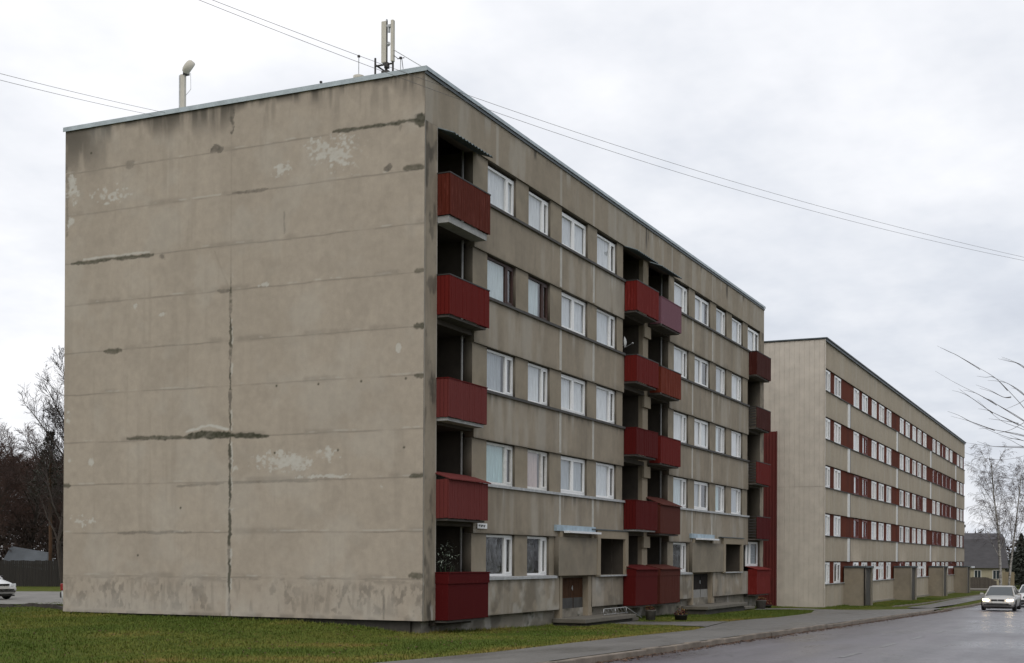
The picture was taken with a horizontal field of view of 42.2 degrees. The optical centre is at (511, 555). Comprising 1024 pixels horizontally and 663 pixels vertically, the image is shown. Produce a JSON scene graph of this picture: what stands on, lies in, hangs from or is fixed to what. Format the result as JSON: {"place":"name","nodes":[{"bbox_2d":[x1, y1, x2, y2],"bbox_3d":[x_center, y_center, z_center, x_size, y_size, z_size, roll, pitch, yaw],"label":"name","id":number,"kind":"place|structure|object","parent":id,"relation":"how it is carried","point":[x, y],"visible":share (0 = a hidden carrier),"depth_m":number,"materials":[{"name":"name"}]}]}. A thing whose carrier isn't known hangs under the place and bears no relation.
{"place":"outdoors","nodes":[
{"label":"outdoors","id":0,"kind":"place"},
{"bbox_2d":[0,570,1019,662],"bbox_3d":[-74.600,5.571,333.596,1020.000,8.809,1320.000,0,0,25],"label":"ground","id":1,"kind":"structure","parent":0,"point":[57,589],"depth_m":33.23,"materials":[{"name":"green plant"}]},
{"bbox_2d":[0,441,32,552],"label":"bare tree","id":2,"kind":"object","parent":1,"relation":"on","point":[2,453],"visible":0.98,"depth_m":90.58,"materials":[{"name":"brown plant"}]},
{"bbox_2d":[0,432,47,556],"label":"bare tree","id":3,"kind":"object","parent":1,"relation":"on","point":[8,442],"visible":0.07,"depth_m":114.30,"materials":[{"name":"brown plant"}]},
{"bbox_2d":[0,422,47,555],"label":"bare tree","id":4,"kind":"object","parent":1,"relation":"on","point":[5,467],"visible":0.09,"depth_m":117.37,"materials":[{"name":"brown plant"}]},
{"bbox_2d":[0,418,57,554],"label":"bare tree","id":5,"kind":"object","parent":1,"relation":"on","point":[10,454],"visible":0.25,"depth_m":102.89,"materials":[{"name":"brown plant"}]},
{"bbox_2d":[3,547,55,584],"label":"shed","id":6,"kind":"structure","parent":1,"relation":"on","point":[19,554],"depth_m":89.73,"materials":[{"name":"grey metal"}]},
{"bbox_2d":[0,560,59,586],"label":"fence","id":7,"kind":"object","parent":1,"relation":"on","point":[37,573],"visible":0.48,"depth_m":83.98,"materials":[{"name":"grey wood"}]},
{"bbox_2d":[0,591,62,603],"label":"parking strip","id":8,"kind":"object","parent":1,"relation":"on","point":[37,597],"visible":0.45,"depth_m":58.84,"materials":[{"name":"grey asphalt"}]},
{"bbox_2d":[0,575,15,598],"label":"parked car","id":9,"kind":"object","parent":8,"relation":"on","point":[7,589],"visible":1,"depth_m":57.37,"materials":[{"name":"white paint"}]},
{"bbox_2d":[0,511,62,583],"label":"undergrowth","id":10,"kind":"object","parent":1,"relation":"on","point":[21,544],"visible":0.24,"depth_m":93.99,"materials":[{"name":"brown plant"}]},
{"bbox_2d":[0,603,62,609],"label":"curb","id":11,"kind":"structure","parent":1,"relation":"on","point":[53,606],"depth_m":46.28,"materials":[{"name":"grey concrete"}]},
{"bbox_2d":[0,422,63,554],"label":"bare tree","id":12,"kind":"object","parent":1,"relation":"on","point":[22,468],"visible":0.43,"depth_m":93.58,"materials":[{"name":"brown plant"}]},
{"bbox_2d":[0,438,63,554],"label":"bare tree","id":13,"kind":"object","parent":1,"relation":"on","point":[11,487],"visible":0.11,"depth_m":98.23,"materials":[{"name":"brown plant"}]},
{"bbox_2d":[3,456,63,552],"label":"bare tree","id":14,"kind":"object","parent":1,"relation":"on","point":[55,519],"visible":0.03,"depth_m":98.13,"materials":[{"name":"brown plant"}]},
{"bbox_2d":[3,424,63,547],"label":"bare tree","id":15,"kind":"object","parent":1,"relation":"on","point":[31,450],"visible":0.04,"depth_m":125.62,"materials":[{"name":"brown plant"}]},
{"bbox_2d":[8,434,62,559],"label":"bare tree","id":16,"kind":"object","parent":1,"relation":"on","point":[37,493],"visible":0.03,"depth_m":109.72,"materials":[{"name":"brown plant"}]},
{"bbox_2d":[16,345,63,583],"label":"bare tree","id":17,"kind":"object","parent":1,"relation":"on","point":[57,422],"visible":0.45,"depth_m":79.95,"materials":[{"name":"brown plant"}]},
{"bbox_2d":[29,431,63,570],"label":"pine tree","id":18,"kind":"object","parent":1,"relation":"on","point":[51,482],"visible":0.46,"depth_m":85.95,"materials":[{"name":"green plant"}]},
{"bbox_2d":[40,621,657,662],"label":"fallen leaves","id":19,"kind":"object","parent":1,"relation":"on","point":[353,636],"visible":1,"depth_m":30.56,"materials":[{"name":"brown plant"}]},
{"bbox_2d":[63,65,771,633],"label":"apartment block","id":20,"kind":"structure","parent":1,"relation":"on","point":[349,351],"depth_m":39.73,"materials":[{"name":"concrete"}]},
{"bbox_2d":[179,60,194,107],"bbox_3d":[-9.959,-14.194,40.806,0.392,2.015,0.525,0,0,-38],"label":"floodlight mast","id":21,"kind":"object","parent":20,"relation":"on","point":[188,66],"visible":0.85,"depth_m":40.78,"materials":[{"name":"metal"}]},
{"bbox_2d":[374,19,420,73],"bbox_3d":[-3.304,-14.202,37.790,1.584,2.122,0.609,0,0,44],"label":"antenna mast","id":22,"kind":"object","parent":20,"relation":"on","point":[385,31],"visible":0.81,"depth_m":37.78,"materials":[{"name":"metal"}]},
{"bbox_2d":[436,542,457,571],"bbox_3d":[-1.857,0.686,37.817,0.642,2.236,1.257,0,0,25],"label":"potted plant","id":23,"kind":"object","parent":20,"relation":"on","point":[456,555],"visible":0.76,"depth_m":37.72,"materials":[{"name":"green plant"}]},
{"bbox_2d":[486,535,511,575],"bbox_3d":[-0.472,0.010,40.830,0.129,1.259,2.026,0,0,25],"label":"window","id":24,"kind":"structure","parent":20,"relation":"in","point":[493,542],"depth_m":40.96,"materials":[{"name":"white plastic"}]},
{"bbox_2d":[486,442,511,486],"bbox_3d":[-0.460,-2.790,40.838,0.133,1.259,2.026,0,0,25],"label":"window","id":25,"kind":"structure","parent":20,"relation":"in","point":[496,454],"depth_m":40.94,"materials":[{"name":"white glass"}]},
{"bbox_2d":[487,349,512,395],"bbox_3d":[-0.447,-5.590,40.846,0.133,1.259,2.026,0,0,25],"label":"window","id":26,"kind":"structure","parent":20,"relation":"in","point":[493,358],"depth_m":40.91,"materials":[{"name":"white plastic"}]},
{"bbox_2d":[487,256,512,305],"bbox_3d":[-0.431,-8.390,40.853,0.127,1.259,2.026,0,0,25],"label":"window","id":27,"kind":"structure","parent":20,"relation":"in","point":[497,272],"depth_m":41.02,"materials":[{"name":"white glass"}]},
{"bbox_2d":[488,166,513,215],"bbox_3d":[-0.418,-11.155,40.860,0.126,1.189,2.026,0,0,25],"label":"window","id":28,"kind":"structure","parent":20,"relation":"in","point":[498,184],"depth_m":41.08,"materials":[{"name":"white glass"}]},
{"bbox_2d":[527,536,546,574],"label":"window","id":29,"kind":"structure","parent":20,"relation":"in","point":[530,540],"depth_m":43.51,"materials":[{"name":"white plastic"}]},
{"bbox_2d":[527,450,546,490],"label":"window","id":30,"kind":"structure","parent":20,"relation":"in","point":[532,455],"depth_m":43.61,"materials":[{"name":"white glass"}]},
{"bbox_2d":[528,363,546,405],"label":"window","id":31,"kind":"structure","parent":20,"relation":"in","point":[532,369],"depth_m":43.62,"materials":[{"name":"white glass"}]},
{"bbox_2d":[528,276,547,320],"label":"window","id":32,"kind":"structure","parent":20,"relation":"in","point":[533,283],"depth_m":43.64,"materials":[{"name":"white glass"}]},
{"bbox_2d":[529,192,547,234],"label":"window","id":33,"kind":"structure","parent":20,"relation":"in","point":[536,204],"depth_m":43.72,"materials":[{"name":"white glass"}]},
{"bbox_2d":[562,578,572,608],"bbox_3d":[1.805,1.454,45.941,0.064,1.320,1.473,0,0,25],"label":"door","id":34,"kind":"structure","parent":20,"relation":"in","point":[567,593],"depth_m":46.13,"materials":[{"name":"wood"}]},
{"bbox_2d":[561,456,584,494],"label":"window","id":35,"kind":"structure","parent":20,"relation":"in","point":[572,469],"depth_m":46.29,"materials":[{"name":"white glass"}]},
{"bbox_2d":[561,374,584,415],"bbox_3d":[2.052,-5.563,46.268,0.130,1.259,2.386,0,0,25],"label":"window","id":36,"kind":"structure","parent":20,"relation":"in","point":[572,389],"depth_m":46.26,"materials":[{"name":"white glass"}]},
{"bbox_2d":[561,292,584,335],"bbox_3d":[2.067,-8.363,46.275,0.127,1.259,2.386,0,0,25],"label":"window","id":37,"kind":"structure","parent":20,"relation":"in","point":[571,309],"depth_m":46.26,"materials":[{"name":"white glass"}]},
{"bbox_2d":[562,212,585,256],"bbox_3d":[2.077,-11.128,46.284,0.132,1.189,2.386,0,0,25],"label":"window","id":38,"kind":"structure","parent":20,"relation":"in","point":[571,228],"depth_m":46.31,"materials":[{"name":"white glass"}]},
{"bbox_2d":[571,578,582,607],"bbox_3d":[2.297,1.459,46.957,0.106,1.320,1.090,0,0,25],"label":"door","id":39,"kind":"structure","parent":20,"relation":"in","point":[577,587],"depth_m":46.98,"materials":[{"name":"wood"}]},
{"bbox_2d":[596,462,613,498],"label":"window","id":40,"kind":"structure","parent":20,"relation":"in","point":[602,470],"depth_m":49.34,"materials":[{"name":"white glass"}]},
{"bbox_2d":[596,385,613,423],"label":"window","id":41,"kind":"structure","parent":20,"relation":"in","point":[602,394],"depth_m":49.32,"materials":[{"name":"white glass"}]},
{"bbox_2d":[597,309,614,348],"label":"window","id":42,"kind":"structure","parent":20,"relation":"in","point":[604,319],"depth_m":49.43,"materials":[{"name":"white glass"}]},
{"bbox_2d":[597,234,614,272],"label":"window","id":43,"kind":"structure","parent":20,"relation":"in","point":[604,246],"depth_m":49.36,"materials":[{"name":"white glass"}]},
{"bbox_2d":[603,607,641,617],"bbox_3d":[3.938,2.130,48.562,0.317,0.454,3.145,0,0,31],"label":"step railing","id":44,"kind":"object","parent":20,"relation":"on","point":[626,612],"visible":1,"depth_m":48.44,"materials":[{"name":"metal"}]},
{"bbox_2d":[673,543,685,571],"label":"window","id":45,"kind":"structure","parent":20,"relation":"in","point":[677,547],"depth_m":57.76,"materials":[{"name":"white plastic"}]},
{"bbox_2d":[673,477,685,507],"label":"window","id":46,"kind":"structure","parent":20,"relation":"in","point":[677,490],"depth_m":57.69,"materials":[{"name":"white plastic"}]},
{"bbox_2d":[674,412,686,442],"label":"window","id":47,"kind":"structure","parent":20,"relation":"in","point":[679,421],"depth_m":57.76,"materials":[{"name":"white glass"}]},
{"bbox_2d":[674,346,686,378],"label":"window","id":48,"kind":"structure","parent":20,"relation":"in","point":[679,353],"depth_m":57.78,"materials":[{"name":"white glass"}]},
{"bbox_2d":[674,282,686,313],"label":"window","id":49,"kind":"structure","parent":20,"relation":"in","point":[680,293],"depth_m":57.79,"materials":[{"name":"white glass"}]},
{"bbox_2d":[693,574,699,597],"bbox_3d":[8.200,1.523,59.821,0.064,1.320,1.738,0,0,25],"label":"door","id":50,"kind":"structure","parent":20,"relation":"in","point":[696,585],"depth_m":60.06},
{"bbox_2d":[694,481,707,510],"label":"window","id":51,"kind":"structure","parent":20,"relation":"in","point":[697,485],"depth_m":60.15,"materials":[{"name":"white plastic"}]},
{"bbox_2d":[694,418,707,448],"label":"window","id":52,"kind":"structure","parent":20,"relation":"in","point":[700,427],"depth_m":60.27,"materials":[{"name":"white glass"}]},
{"bbox_2d":[695,356,707,387],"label":"window","id":53,"kind":"structure","parent":20,"relation":"in","point":[698,361],"depth_m":60.18,"materials":[{"name":"white glass"}]},
{"bbox_2d":[695,295,708,325],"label":"window","id":54,"kind":"structure","parent":20,"relation":"in","point":[699,303],"depth_m":60.20,"materials":[{"name":"white glass"}]},
{"bbox_2d":[699,574,707,596],"bbox_3d":[8.802,1.529,61.078,0.106,1.320,1.355,0,0,25],"label":"door","id":55,"kind":"structure","parent":20,"relation":"in","point":[703,577],"depth_m":61.07,"materials":[{"name":"metal"}]},
{"bbox_2d":[715,485,723,512],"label":"window","id":56,"kind":"structure","parent":20,"relation":"in","point":[716,487],"depth_m":63.38,"materials":[{"name":"white plastic"}]},
{"bbox_2d":[716,426,723,453],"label":"window","id":57,"kind":"structure","parent":20,"relation":"in","point":[721,429],"depth_m":63.38,"materials":[{"name":"white plastic"}]},
{"bbox_2d":[716,366,724,394],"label":"window","id":58,"kind":"structure","parent":20,"relation":"in","point":[720,373],"depth_m":63.39,"materials":[{"name":"white glass"}]},
{"bbox_2d":[716,308,724,335],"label":"window","id":59,"kind":"structure","parent":20,"relation":"in","point":[720,316],"depth_m":63.39,"materials":[{"name":"white glass"}]},
{"bbox_2d":[731,488,740,514],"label":"window","id":60,"kind":"structure","parent":20,"relation":"in","point":[734,492],"depth_m":66.05,"materials":[{"name":"white plastic"}]},
{"bbox_2d":[731,431,740,457],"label":"window","id":61,"kind":"structure","parent":20,"relation":"in","point":[735,437],"depth_m":65.97,"materials":[{"name":"white glass"}]},
{"bbox_2d":[732,374,740,400],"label":"window","id":62,"kind":"structure","parent":20,"relation":"in","point":[736,381],"depth_m":66.06,"materials":[{"name":"white glass"}]},
{"bbox_2d":[732,318,740,344],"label":"window","id":63,"kind":"structure","parent":20,"relation":"in","point":[735,324],"depth_m":65.98,"materials":[{"name":"white plastic"}]},
{"bbox_2d":[745,542,757,565],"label":"window","id":64,"kind":"structure","parent":20,"relation":"in","point":[750,548],"depth_m":68.60,"materials":[{"name":"white plastic"}]},
{"bbox_2d":[748,327,757,350],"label":"window","id":65,"kind":"structure","parent":20,"relation":"in","point":[751,334],"depth_m":68.60,"materials":[{"name":"white plastic"}]},
{"bbox_2d":[645,606,655,620],"bbox_3d":[5.175,2.141,49.526,0.432,0.627,0.447,0,0,25],"label":"flower pot","id":66,"kind":"object","parent":1,"relation":"on","point":[650,613],"visible":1,"depth_m":49.38,"materials":[{"name":"concrete"}]},
{"bbox_2d":[620,621,726,626],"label":"footpath","id":67,"kind":"structure","parent":1,"relation":"on","point":[701,623],"depth_m":45.97,"materials":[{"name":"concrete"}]},
{"bbox_2d":[674,608,687,620],"bbox_3d":[6.286,2.168,49.448,0.529,0.566,0.530,0,0,25],"label":"flower pot","id":68,"kind":"object","parent":1,"relation":"on","point":[681,615],"visible":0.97,"depth_m":49.31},
{"bbox_2d":[758,431,776,605],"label":"clad wall","id":69,"kind":"structure","parent":1,"relation":"on","point":[770,509],"depth_m":77.64,"materials":[{"name":"red metal"}]},
{"bbox_2d":[753,608,817,609],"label":"footpath","id":70,"kind":"structure","parent":1,"relation":"on","point":[788,608],"depth_m":66.66,"materials":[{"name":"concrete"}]},
{"bbox_2d":[755,597,765,608],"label":"flower pot","id":71,"kind":"object","parent":70,"relation":"on","point":[760,603],"visible":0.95,"depth_m":65.58,"materials":[{"name":"concrete"}]},
{"bbox_2d":[764,337,974,606],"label":"apartment block","id":72,"kind":"structure","parent":1,"relation":"on","point":[870,487],"depth_m":84.88,"materials":[{"name":"concrete"}]},
{"bbox_2d":[825,562,829,583],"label":"window","id":73,"kind":"structure","parent":72,"relation":"in","point":[827,564],"depth_m":77.69,"materials":[{"name":"white plastic"}]},
{"bbox_2d":[825,514,829,535],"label":"window","id":74,"kind":"structure","parent":72,"relation":"in","point":[827,517],"depth_m":77.67,"materials":[{"name":"white plastic"}]},
{"bbox_2d":[825,466,829,487],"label":"window","id":75,"kind":"structure","parent":72,"relation":"in","point":[827,468],"depth_m":77.66,"materials":[{"name":"white glass"}]},
{"bbox_2d":[833,562,839,582],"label":"window","id":76,"kind":"structure","parent":72,"relation":"in","point":[837,563],"depth_m":80.33,"materials":[{"name":"white plastic"}]},
{"bbox_2d":[834,516,839,536],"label":"window","id":77,"kind":"structure","parent":72,"relation":"in","point":[836,518],"depth_m":80.36,"materials":[{"name":"white plastic"}]},
{"bbox_2d":[834,469,840,490],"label":"window","id":78,"kind":"structure","parent":72,"relation":"in","point":[836,472],"depth_m":80.35,"materials":[{"name":"white glass"}]},
{"bbox_2d":[834,422,840,443],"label":"window","id":79,"kind":"structure","parent":72,"relation":"in","point":[837,428],"depth_m":80.37,"materials":[{"name":"white glass"}]},
{"bbox_2d":[834,375,840,397],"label":"window","id":80,"kind":"structure","parent":72,"relation":"in","point":[838,379],"depth_m":80.35,"materials":[{"name":"white plastic"}]},
{"bbox_2d":[853,519,858,537],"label":"window","id":81,"kind":"structure","parent":72,"relation":"in","point":[856,520],"depth_m":86.19,"materials":[{"name":"paint"}]},
{"bbox_2d":[853,475,858,494],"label":"window","id":82,"kind":"structure","parent":72,"relation":"in","point":[855,478],"depth_m":86.16,"materials":[{"name":"glass"}]},
{"bbox_2d":[853,432,858,451],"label":"window","id":83,"kind":"structure","parent":72,"relation":"in","point":[855,435],"depth_m":86.16,"materials":[{"name":"white glass"}]},
{"bbox_2d":[854,388,858,408],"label":"window","id":84,"kind":"structure","parent":72,"relation":"in","point":[856,393],"depth_m":86.19,"materials":[{"name":"white glass"}]},
{"bbox_2d":[861,520,866,538],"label":"window","id":85,"kind":"structure","parent":72,"relation":"in","point":[863,522],"depth_m":88.79,"materials":[{"name":"paint"}]},
{"bbox_2d":[862,436,867,455],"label":"window","id":86,"kind":"structure","parent":72,"relation":"in","point":[863,438],"depth_m":88.83,"materials":[{"name":"glass"}]},
{"bbox_2d":[862,393,867,413],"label":"window","id":87,"kind":"structure","parent":72,"relation":"in","point":[864,398],"depth_m":88.90,"materials":[{"name":"white glass"}]},
{"bbox_2d":[871,522,875,539],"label":"window","id":88,"kind":"structure","parent":72,"relation":"in","point":[873,524],"depth_m":92.33,"materials":[{"name":"white plastic"}]},
{"bbox_2d":[871,481,875,498],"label":"window","id":89,"kind":"structure","parent":72,"relation":"in","point":[873,484],"depth_m":92.33,"materials":[{"name":"white plastic"}]},
{"bbox_2d":[872,400,876,418],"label":"window","id":90,"kind":"structure","parent":72,"relation":"in","point":[874,404],"depth_m":92.35,"materials":[{"name":"white glass"}]},
{"bbox_2d":[878,562,883,579],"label":"window","id":91,"kind":"structure","parent":72,"relation":"in","point":[880,571],"depth_m":94.93,"materials":[{"name":"white plastic"}]},
{"bbox_2d":[878,523,883,539],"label":"window","id":92,"kind":"structure","parent":72,"relation":"in","point":[880,525],"depth_m":94.93,"materials":[{"name":"white plastic"}]},
{"bbox_2d":[879,444,883,461],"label":"window","id":93,"kind":"structure","parent":72,"relation":"in","point":[881,448],"depth_m":95.07,"materials":[{"name":"white glass"}]},
{"bbox_2d":[886,562,890,578],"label":"window","id":94,"kind":"structure","parent":72,"relation":"in","point":[888,564],"depth_m":98.14,"materials":[{"name":"white plastic"}]},
{"bbox_2d":[886,524,890,540],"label":"window","id":95,"kind":"structure","parent":72,"relation":"in","point":[888,527],"depth_m":98.16,"materials":[{"name":"white plastic"}]},
{"bbox_2d":[892,594,979,606],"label":"path edging","id":96,"kind":"object","parent":1,"relation":"on","point":[933,601],"visible":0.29,"depth_m":94.63,"materials":[{"name":"concrete"}]},
{"bbox_2d":[906,589,1019,607],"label":"footpath","id":97,"kind":"structure","parent":1,"relation":"on","point":[957,601],"depth_m":94.48,"materials":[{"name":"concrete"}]},
{"bbox_2d":[938,346,1023,447],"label":"roadside tree","id":98,"kind":"object","parent":1,"relation":"on","point":[987,428],"visible":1,"depth_m":28.23,"materials":[{"name":"brown plant"}]},
{"bbox_2d":[970,577,997,587],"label":"fence","id":99,"kind":"object","parent":1,"relation":"on","point":[980,582],"visible":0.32,"depth_m":163.98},
{"bbox_2d":[963,525,1008,585],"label":"house","id":100,"kind":"structure","parent":1,"relation":"on","point":[981,559],"depth_m":176.14,"materials":[{"name":"brick"}]},
{"bbox_2d":[964,442,1023,585],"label":"birch tree","id":101,"kind":"object","parent":1,"relation":"on","point":[998,530],"visible":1,"depth_m":131.63,"materials":[{"name":"grey plant"}]},
{"bbox_2d":[986,458,1023,585],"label":"birch tree","id":102,"kind":"object","parent":1,"relation":"on","point":[1012,484],"visible":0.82,"depth_m":134.21,"materials":[{"name":"grey plant"}]},
{"bbox_2d":[1002,572,1014,585],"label":"fence","id":103,"kind":"object","parent":1,"relation":"on","point":[1005,575],"visible":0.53,"depth_m":157.31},
{"bbox_2d":[1008,533,1023,587],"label":"spruce tree","id":104,"kind":"object","parent":1,"relation":"on","point":[1020,552],"visible":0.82,"depth_m":183.62,"materials":[{"name":"green plant"}]},
{"bbox_2d":[0,0,1023,559],"label":"sky","id":105,"kind":"structure","parent":0,"point":[906,114],"materials":[{"name":"white"}]},
{"bbox_2d":[200,0,1023,260],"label":"overhead wire","id":106,"kind":"object","parent":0,"point":[560,134],"visible":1,"depth_m":27.39,"materials":[{"name":"grey metal"}]},
{"bbox_2d":[213,0,1020,256],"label":"overhead wire","id":107,"kind":"object","parent":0,"point":[571,130],"visible":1,"depth_m":27.66,"materials":[{"name":"grey metal"}]},
{"bbox_2d":[378,608,942,662],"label":"sidewalk","id":108,"kind":"structure","parent":0,"point":[611,645],"depth_m":32.95,"materials":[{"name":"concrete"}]},
{"bbox_2d":[603,605,1023,662],"bbox_3d":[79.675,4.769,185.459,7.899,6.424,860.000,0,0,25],"label":"road","id":109,"kind":"structure","parent":0,"point":[998,639],"depth_m":33.12,"materials":[{"name":"grey asphalt"}]},
{"bbox_2d":[538,602,980,662],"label":"kerb","id":110,"kind":"structure","parent":109,"relation":"on","point":[640,652],"depth_m":32.96,"materials":[{"name":"concrete"}]},
{"bbox_2d":[591,610,950,662],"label":"gutter leaves","id":111,"kind":"object","parent":109,"relation":"on","point":[777,636],"visible":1,"depth_m":35.72,"materials":[{"name":"brown plant"}]},
{"bbox_2d":[980,585,1020,610],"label":"car","id":112,"kind":"object","parent":109,"relation":"on","point":[1001,597],"visible":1,"depth_m":74.58,"materials":[{"name":"silver metal"}]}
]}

